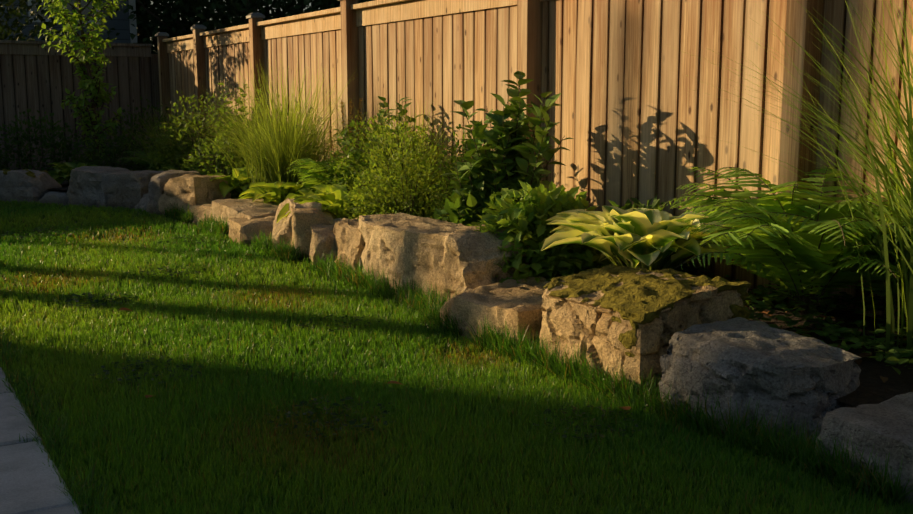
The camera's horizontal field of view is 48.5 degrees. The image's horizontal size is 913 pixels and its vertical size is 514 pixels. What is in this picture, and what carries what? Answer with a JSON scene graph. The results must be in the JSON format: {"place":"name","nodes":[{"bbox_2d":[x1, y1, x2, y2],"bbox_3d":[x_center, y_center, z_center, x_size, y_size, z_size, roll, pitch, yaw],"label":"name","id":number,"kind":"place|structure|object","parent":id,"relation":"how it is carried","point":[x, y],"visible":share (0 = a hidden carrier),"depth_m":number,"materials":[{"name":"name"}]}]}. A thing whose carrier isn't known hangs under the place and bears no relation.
{"place":"outdoors","nodes":[
{"label":"outdoors","id":0,"kind":"place"},
{"bbox_2d":[0,367,81,513],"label":"paver path","id":1,"kind":"structure","parent":0,"point":[28,478],"depth_m":2.95,"materials":[{"name":"concrete"}]},
{"bbox_2d":[18,168,69,189],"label":"bed soil","id":2,"kind":"structure","parent":0,"point":[65,185],"depth_m":11.19,"materials":[{"name":"black soil"}]},
{"bbox_2d":[0,109,97,172],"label":"bush","id":3,"kind":"object","parent":2,"relation":"on","point":[63,148],"depth_m":12.43,"materials":[{"name":"green plant"}]},
{"bbox_2d":[47,162,96,183],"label":"plant","id":4,"kind":"object","parent":2,"relation":"on","point":[66,168],"visible":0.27,"depth_m":11.18,"materials":[{"name":"green plant"}]},
{"bbox_2d":[38,0,134,161],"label":"young tree","id":5,"kind":"object","parent":2,"relation":"on","point":[94,45],"depth_m":12.75,"materials":[{"name":"green plant"}]},
{"bbox_2d":[150,0,319,45],"label":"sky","id":6,"kind":"structure","parent":0,"point":[209,0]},
{"bbox_2d":[327,98,362,164],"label":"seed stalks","id":7,"kind":"object","parent":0,"point":[348,119],"depth_m":8.63,"materials":[{"name":"green plant"}]},
{"bbox_2d":[397,131,438,202],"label":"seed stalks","id":8,"kind":"object","parent":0,"point":[419,150],"depth_m":7.72,"materials":[{"name":"green plant"}]},
{"bbox_2d":[0,199,912,513],"bbox_3d":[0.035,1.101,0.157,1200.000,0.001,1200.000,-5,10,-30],"label":"ground","id":9,"kind":"structure","parent":0,"point":[240,341],"depth_m":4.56,"materials":[{"name":"green plant"}]},
{"bbox_2d":[0,169,61,202],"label":"stone","id":10,"kind":"object","parent":9,"relation":"on","point":[27,185],"visible":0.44,"depth_m":10.62,"materials":[{"name":"grey stone"}]},
{"bbox_2d":[0,0,74,40],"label":"tree","id":11,"kind":"object","parent":9,"relation":"on","point":[16,11],"depth_m":15.03,"materials":[{"name":"green plant"}]},
{"bbox_2d":[37,190,68,204],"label":"stone","id":12,"kind":"object","parent":9,"relation":"on","point":[58,196],"visible":0.38,"depth_m":10.49,"materials":[{"name":"grey stone"}]},
{"bbox_2d":[0,0,130,42],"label":"house walls","id":13,"kind":"structure","parent":9,"relation":"on","point":[119,22],"depth_m":18.88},
{"bbox_2d":[32,0,94,19],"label":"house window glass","id":14,"kind":"object","parent":13,"relation":"in","point":[85,11],"depth_m":18.63,"materials":[{"name":"black glass"}]},
{"bbox_2d":[28,0,136,42],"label":"house trim","id":15,"kind":"structure","parent":13,"relation":"attached to","point":[133,29],"depth_m":19.06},
{"bbox_2d":[0,40,160,169],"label":"fence","id":16,"kind":"object","parent":9,"relation":"on","point":[131,56],"visible":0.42,"depth_m":13.80,"materials":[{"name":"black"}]},
{"bbox_2d":[0,55,152,168],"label":"fence boards","id":17,"kind":"object","parent":16,"relation":"attached to","point":[62,95],"depth_m":13.77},
{"bbox_2d":[66,166,129,207],"bbox_3d":[-3.695,-0.713,10.512,0.572,0.444,0.517,4,10,22],"label":"stone","id":18,"kind":"object","parent":9,"relation":"on","point":[85,186],"visible":0.42,"depth_m":10.30,"materials":[{"name":"grey stone"}]},
{"bbox_2d":[102,170,163,209],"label":"stone","id":19,"kind":"object","parent":9,"relation":"on","point":[127,189],"visible":0.46,"depth_m":10.08,"materials":[{"name":"grey stone"}]},
{"bbox_2d":[135,193,149,210],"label":"stone","id":20,"kind":"object","parent":9,"relation":"on","point":[144,201],"visible":0.1,"depth_m":9.91,"materials":[{"name":"grey stone"}]},
{"bbox_2d":[146,170,199,214],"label":"stone","id":21,"kind":"object","parent":9,"relation":"on","point":[157,182],"visible":0.35,"depth_m":9.52,"materials":[{"name":"grey stone"}]},
{"bbox_2d":[127,0,225,53],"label":"tree","id":22,"kind":"object","parent":9,"relation":"on","point":[168,22],"depth_m":18.66,"materials":[{"name":"green plant"}]},
{"bbox_2d":[158,173,230,215],"bbox_3d":[-2.417,-0.539,9.375,0.613,0.455,0.426,8,12,40],"label":"stone","id":23,"kind":"object","parent":9,"relation":"on","point":[190,189],"visible":0.67,"depth_m":9.18,"materials":[{"name":"beige stone"}]},
{"bbox_2d":[181,203,211,225],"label":"stone","id":24,"kind":"object","parent":9,"relation":"on","point":[199,209],"visible":0.19,"depth_m":8.87,"materials":[{"name":"beige stone"}]},
{"bbox_2d":[135,0,270,51],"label":"tree","id":25,"kind":"object","parent":9,"relation":"on","point":[138,5],"depth_m":24.96,"materials":[{"name":"green plant"}]},
{"bbox_2d":[33,0,374,43],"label":"tree","id":26,"kind":"object","parent":9,"relation":"on","point":[153,23],"depth_m":18.19,"materials":[{"name":"green plant"}]},
{"bbox_2d":[136,0,296,53],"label":"tree","id":27,"kind":"object","parent":9,"relation":"on","point":[150,7],"depth_m":21.52,"materials":[{"name":"green plant"}]},
{"bbox_2d":[209,198,277,227],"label":"stone","id":28,"kind":"object","parent":9,"relation":"on","point":[248,208],"visible":0.33,"depth_m":8.15,"materials":[{"name":"beige stone"}]},
{"bbox_2d":[127,0,371,33],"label":"tree","id":29,"kind":"object","parent":9,"relation":"on","point":[238,15],"depth_m":21.57,"materials":[{"name":"green plant"}]},
{"bbox_2d":[227,216,274,245],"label":"stone","id":30,"kind":"object","parent":9,"relation":"on","point":[240,228],"visible":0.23,"depth_m":7.54,"materials":[{"name":"beige stone"}]},
{"bbox_2d":[189,0,362,33],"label":"tree","id":31,"kind":"object","parent":9,"relation":"on","point":[249,10],"depth_m":16.32,"materials":[{"name":"green plant"}]},
{"bbox_2d":[271,198,321,248],"bbox_3d":[-1.190,-0.212,7.410,0.370,0.430,0.661,-2,9,-14],"label":"stone","id":32,"kind":"object","parent":9,"relation":"on","point":[282,228],"visible":0.27,"depth_m":7.15,"materials":[{"name":"beige stone"}]},
{"bbox_2d":[291,205,336,260],"bbox_3d":[-0.984,-0.153,7.098,0.348,0.416,0.640,-2,9,-12],"label":"stone","id":33,"kind":"object","parent":9,"relation":"on","point":[303,219],"visible":0.33,"depth_m":6.79,"materials":[{"name":"beige stone"}]},
{"bbox_2d":[0,226,642,442],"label":"lawn clover","id":34,"kind":"object","parent":9,"relation":"on","point":[351,422],"visible":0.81,"depth_m":3.93,"materials":[{"name":"green plant"}]},
{"bbox_2d":[309,218,341,265],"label":"stone","id":35,"kind":"object","parent":9,"relation":"on","point":[322,239],"visible":0.31,"depth_m":6.50,"materials":[{"name":"beige stone"}]},
{"bbox_2d":[279,0,373,13],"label":"tree","id":36,"kind":"object","parent":9,"relation":"on","point":[296,6],"depth_m":16.77,"materials":[{"name":"green plant"}]},
{"bbox_2d":[304,0,370,8],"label":"tree","id":37,"kind":"object","parent":9,"relation":"on","point":[306,2],"depth_m":15.09,"materials":[{"name":"green plant"}]},
{"bbox_2d":[332,217,364,273],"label":"stone","id":38,"kind":"object","parent":9,"relation":"on","point":[349,240],"visible":0.19,"depth_m":6.27,"materials":[{"name":"beige stone"}]},
{"bbox_2d":[119,254,630,409],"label":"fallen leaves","id":39,"kind":"object","parent":9,"relation":"on","point":[396,382],"visible":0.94,"depth_m":3.81,"materials":[{"name":"green plant"}]},
{"bbox_2d":[358,213,533,302],"bbox_3d":[-0.139,0.033,5.668,0.488,0.487,1.428,-6,11,-32],"label":"stone","id":40,"kind":"object","parent":9,"relation":"on","point":[460,258],"visible":0.58,"depth_m":5.30,"materials":[{"name":"beige stone"}]},
{"bbox_2d":[440,275,550,346],"bbox_3d":[0.323,0.286,4.721,0.628,0.281,0.707,-6,11,-33],"label":"stone","id":41,"kind":"object","parent":9,"relation":"on","point":[514,304],"visible":0.48,"depth_m":4.56,"materials":[{"name":"beige stone"}]},
{"bbox_2d":[174,221,855,501],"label":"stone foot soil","id":42,"kind":"structure","parent":9,"relation":"on","point":[396,308],"depth_m":6.13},
{"bbox_2d":[157,0,912,321],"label":"side fence","id":43,"kind":"object","parent":9,"relation":"on","point":[612,66],"visible":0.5,"depth_m":5.94,"materials":[{"name":"brown wood"}]},
{"bbox_2d":[155,0,339,35],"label":"side fence post caps","id":44,"kind":"object","parent":43,"relation":"attached to","point":[248,16],"visible":0.88,"depth_m":12.45,"materials":[{"name":"brown wood"}]},
{"bbox_2d":[590,25,768,197],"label":"side fence boards","id":45,"kind":"object","parent":43,"relation":"attached to","point":[764,116],"depth_m":4.98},
{"bbox_2d":[539,264,750,397],"bbox_3d":[0.695,0.295,4.044,0.565,0.483,0.790,-5,10,-29],"label":"stone","id":46,"kind":"object","parent":9,"relation":"on","point":[630,321],"visible":0.62,"depth_m":3.80,"materials":[{"name":"beige stone"}]},
{"bbox_2d":[659,317,860,442],"bbox_3d":[1.023,0.446,3.432,0.466,0.370,0.552,-7,11,-37],"label":"stone","id":47,"kind":"object","parent":9,"relation":"on","point":[771,369],"visible":0.56,"depth_m":3.28,"materials":[{"name":"grey stone"}]},
{"bbox_2d":[815,392,912,508],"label":"stone","id":48,"kind":"object","parent":9,"relation":"on","point":[886,427],"visible":0.56,"depth_m":2.85,"materials":[{"name":"grey stone"}]},
{"bbox_2d":[109,164,912,406],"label":"bed soil","id":49,"kind":"structure","parent":0,"point":[873,388],"depth_m":3.68,"materials":[{"name":"brown soil"}]},
{"bbox_2d":[103,95,193,168],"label":"shrub","id":50,"kind":"object","parent":49,"relation":"on","point":[136,126],"depth_m":13.18,"materials":[{"name":"green plant"}]},
{"bbox_2d":[116,150,185,170],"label":"fern","id":51,"kind":"object","parent":49,"relation":"on","point":[142,161],"depth_m":11.45,"materials":[{"name":"green plant"}]},
{"bbox_2d":[101,102,212,169],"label":"shrub","id":52,"kind":"object","parent":49,"relation":"on","point":[154,142],"visible":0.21,"depth_m":12.08,"materials":[{"name":"green plant"}]},
{"bbox_2d":[160,166,209,174],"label":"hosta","id":53,"kind":"object","parent":49,"relation":"on","point":[170,167],"visible":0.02,"depth_m":10.58,"materials":[{"name":"green plant"}]},
{"bbox_2d":[145,90,243,174],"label":"shrub","id":54,"kind":"object","parent":49,"relation":"on","point":[173,131],"depth_m":10.96,"materials":[{"name":"green plant"}]},
{"bbox_2d":[180,133,248,191],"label":"shrub","id":55,"kind":"object","parent":49,"relation":"on","point":[201,162],"depth_m":10.04,"materials":[{"name":"green plant"}]},
{"bbox_2d":[209,167,263,198],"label":"lime hosta","id":56,"kind":"object","parent":49,"relation":"on","point":[233,184],"visible":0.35,"depth_m":9.30,"materials":[{"name":"green plant"}]},
{"bbox_2d":[207,82,274,175],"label":"shrub","id":57,"kind":"object","parent":49,"relation":"on","point":[228,122],"depth_m":10.37,"materials":[{"name":"green plant"}]},
{"bbox_2d":[153,53,364,201],"bbox_3d":[-1.582,-1.153,9.191,2.868,1.365,2.904,-5,10,-30],"label":"grass clump","id":58,"kind":"object","parent":49,"relation":"on","point":[279,153],"visible":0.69,"depth_m":8.91,"materials":[{"name":"green plant"}]},
{"bbox_2d":[243,103,308,173],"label":"shrub","id":59,"kind":"object","parent":49,"relation":"on","point":[264,135],"visible":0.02,"depth_m":9.85,"materials":[{"name":"green plant"}]},
{"bbox_2d":[238,181,315,205],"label":"lime hosta","id":60,"kind":"object","parent":49,"relation":"on","point":[277,192],"visible":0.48,"depth_m":8.40,"materials":[{"name":"green plant"}]},
{"bbox_2d":[283,188,317,201],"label":"lime hosta","id":61,"kind":"object","parent":49,"relation":"on","point":[304,192],"visible":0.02,"depth_m":8.11,"materials":[{"name":"green plant"}]},
{"bbox_2d":[285,153,359,190],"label":"fern","id":62,"kind":"object","parent":49,"relation":"on","point":[311,179],"depth_m":8.31,"materials":[{"name":"green plant"}]},
{"bbox_2d":[276,184,387,223],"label":"lime hosta","id":63,"kind":"object","parent":49,"relation":"on","point":[328,196],"visible":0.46,"depth_m":7.37,"materials":[{"name":"green plant"}]},
{"bbox_2d":[315,111,414,214],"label":"bush","id":64,"kind":"object","parent":49,"relation":"on","point":[347,180],"depth_m":7.92,"materials":[{"name":"green plant"}]},
{"bbox_2d":[334,94,423,211],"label":"leafy shrub","id":65,"kind":"object","parent":49,"relation":"on","point":[384,104],"depth_m":7.79,"materials":[{"name":"green plant"}]},
{"bbox_2d":[294,96,464,217],"bbox_3d":[-0.334,-0.723,7.562,1.896,1.025,1.835,-5,10,-30],"label":"shrub","id":66,"kind":"object","parent":49,"relation":"on","point":[418,195],"visible":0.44,"depth_m":7.49,"materials":[{"name":"green plant"}]},
{"bbox_2d":[337,116,460,219],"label":"fine shrub","id":67,"kind":"object","parent":49,"relation":"on","point":[380,194],"depth_m":6.95,"materials":[{"name":"green plant"}]},
{"bbox_2d":[428,124,490,218],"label":"bush","id":68,"kind":"object","parent":49,"relation":"on","point":[454,158],"depth_m":6.88,"materials":[{"name":"green plant"}]},
{"bbox_2d":[433,167,524,225],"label":"tall shrub","id":69,"kind":"object","parent":49,"relation":"on","point":[472,200],"depth_m":5.93,"materials":[{"name":"green plant"}]},
{"bbox_2d":[442,71,573,221],"bbox_3d":[0.325,-0.516,5.967,0.790,1.143,0.853,-5,10,-30],"label":"tall shrub","id":70,"kind":"object","parent":49,"relation":"on","point":[481,132],"depth_m":5.88,"materials":[{"name":"green plant"}]},
{"bbox_2d":[136,163,912,374],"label":"ground cover plants","id":71,"kind":"object","parent":49,"relation":"on","point":[896,352],"visible":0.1,"depth_m":4.09,"materials":[{"name":"green plant"}]},
{"bbox_2d":[474,180,614,282],"bbox_3d":[0.437,-0.094,5.332,0.835,0.626,0.822,-5,10,-30],"label":"shrub","id":72,"kind":"object","parent":49,"relation":"on","point":[519,221],"depth_m":5.13,"materials":[{"name":"green plant"}]},
{"bbox_2d":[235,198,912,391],"bbox_3d":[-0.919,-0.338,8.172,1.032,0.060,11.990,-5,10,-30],"label":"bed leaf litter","id":73,"kind":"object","parent":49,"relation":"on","point":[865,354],"visible":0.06,"depth_m":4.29,"materials":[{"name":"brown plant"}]},
{"bbox_2d":[541,206,741,270],"bbox_3d":[0.824,-0.055,4.819,0.990,0.385,0.916,-5,10,-30],"label":"variegated hosta","id":74,"kind":"object","parent":49,"relation":"on","point":[647,239],"visible":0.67,"depth_m":4.67,"materials":[{"name":"green plant"}]},
{"bbox_2d":[608,195,698,272],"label":"shrub","id":75,"kind":"object","parent":49,"relation":"on","point":[654,205],"visible":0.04,"depth_m":5.46,"materials":[{"name":"green plant"}]},
{"bbox_2d":[599,211,729,270],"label":"fern","id":76,"kind":"object","parent":49,"relation":"on","point":[602,257],"depth_m":5.27,"materials":[{"name":"green plant"}]},
{"bbox_2d":[660,167,895,301],"bbox_3d":[1.602,-0.103,4.824,1.272,0.624,1.435,-5,10,-30],"label":"fern","id":77,"kind":"object","parent":49,"relation":"on","point":[692,201],"depth_m":4.75,"materials":[{"name":"green plant"}]},
{"bbox_2d":[676,166,910,319],"bbox_3d":[1.522,-0.033,4.261,1.209,0.660,1.194,1,9,3],"label":"fern","id":78,"kind":"object","parent":49,"relation":"on","point":[803,242],"depth_m":4.17,"materials":[{"name":"green plant"}]},
{"bbox_2d":[676,0,912,363],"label":"grass clump","id":79,"kind":"object","parent":49,"relation":"on","point":[900,199],"visible":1,"depth_m":3.68,"materials":[{"name":"green plant"}]},
{"bbox_2d":[755,212,910,310],"bbox_3d":[1.838,0.074,4.050,1.002,0.515,1.003,-5,10,-30],"label":"fern","id":80,"kind":"object","parent":49,"relation":"on","point":[878,286],"depth_m":4.00,"materials":[{"name":"green plant"}]}
]}

